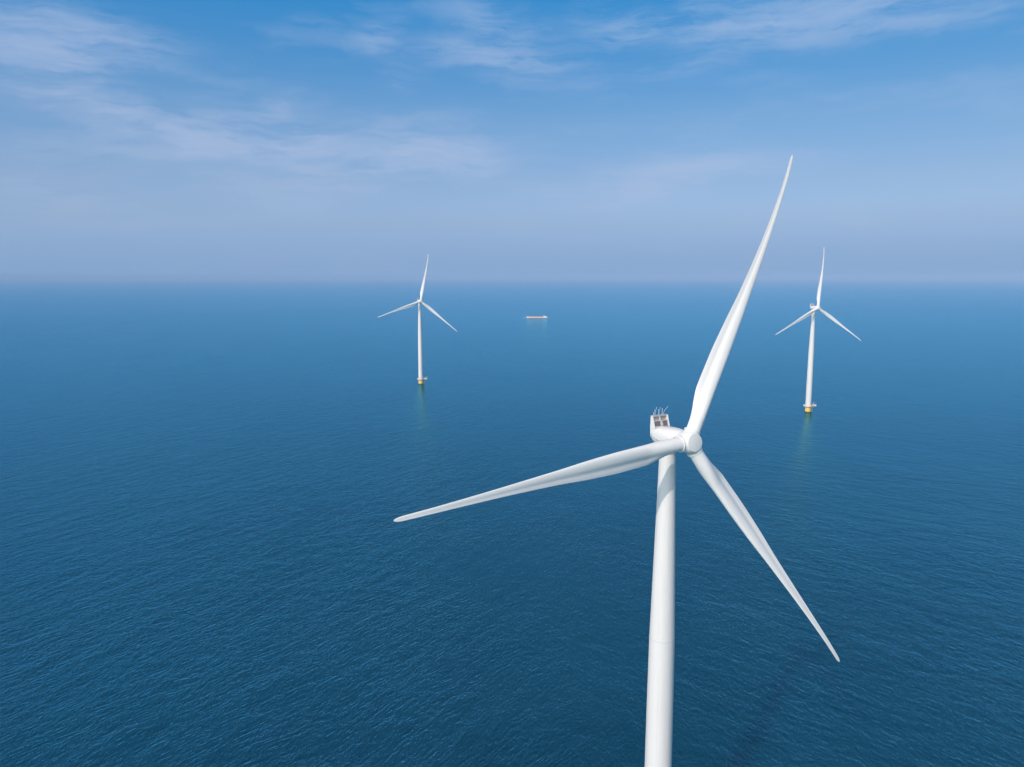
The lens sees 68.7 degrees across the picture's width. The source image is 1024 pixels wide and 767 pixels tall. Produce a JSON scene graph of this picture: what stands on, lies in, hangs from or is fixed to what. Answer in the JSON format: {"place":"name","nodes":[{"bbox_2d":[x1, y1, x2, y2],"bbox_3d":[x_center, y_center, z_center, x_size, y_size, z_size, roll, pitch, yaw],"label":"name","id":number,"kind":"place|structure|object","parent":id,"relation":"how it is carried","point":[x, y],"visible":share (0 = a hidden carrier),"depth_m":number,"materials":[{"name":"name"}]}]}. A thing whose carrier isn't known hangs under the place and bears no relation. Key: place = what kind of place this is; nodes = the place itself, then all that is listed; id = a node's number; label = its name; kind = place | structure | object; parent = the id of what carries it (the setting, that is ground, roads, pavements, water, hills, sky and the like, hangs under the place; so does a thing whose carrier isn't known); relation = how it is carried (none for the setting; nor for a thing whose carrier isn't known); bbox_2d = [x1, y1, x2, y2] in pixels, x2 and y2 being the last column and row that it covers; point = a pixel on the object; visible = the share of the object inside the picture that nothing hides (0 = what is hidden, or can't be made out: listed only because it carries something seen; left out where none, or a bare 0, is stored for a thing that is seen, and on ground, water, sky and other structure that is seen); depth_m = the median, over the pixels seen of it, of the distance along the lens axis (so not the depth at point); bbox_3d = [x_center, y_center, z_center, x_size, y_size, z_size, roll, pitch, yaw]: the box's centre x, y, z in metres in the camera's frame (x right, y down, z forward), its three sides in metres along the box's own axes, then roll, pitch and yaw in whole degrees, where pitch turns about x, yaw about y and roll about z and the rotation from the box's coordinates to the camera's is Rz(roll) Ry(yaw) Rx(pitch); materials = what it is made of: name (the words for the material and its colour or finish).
{"place":"outdoors","nodes":[
{"label":"outdoors","id":0,"kind":"place"},
{"bbox_2d":[0,279,1023,766],"bbox_3d":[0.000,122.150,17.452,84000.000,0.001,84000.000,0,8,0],"label":"water","id":1,"kind":"structure","parent":0,"point":[212,553],"depth_m":374.78,"materials":[{"name":"blue liquid"}]},
{"bbox_2d":[379,258,454,383],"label":"wind turbine","id":2,"kind":"object","parent":1,"relation":"in","point":[421,378],"visible":0.99,"depth_m":858.06,"materials":[{"name":"metal"}]},
{"bbox_2d":[527,316,546,317],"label":"cargo ship","id":3,"kind":"object","parent":1,"relation":"on","point":[537,317],"visible":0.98,"depth_m":2247.33,"materials":[{"name":"paint"}]},
{"bbox_2d":[394,155,839,766],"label":"wind turbine","id":4,"kind":"object","parent":1,"relation":"in","point":[666,445],"visible":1,"depth_m":131.10,"materials":[{"name":"paint"}]},
{"bbox_2d":[775,254,860,411],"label":"wind turbine","id":5,"kind":"object","parent":1,"relation":"in","point":[808,405],"visible":1,"depth_m":678.34,"materials":[{"name":"metal"}]},
{"bbox_2d":[0,0,1023,278],"label":"sky","id":6,"kind":"structure","parent":0,"point":[140,139],"materials":[{"name":"blue"}]}
]}

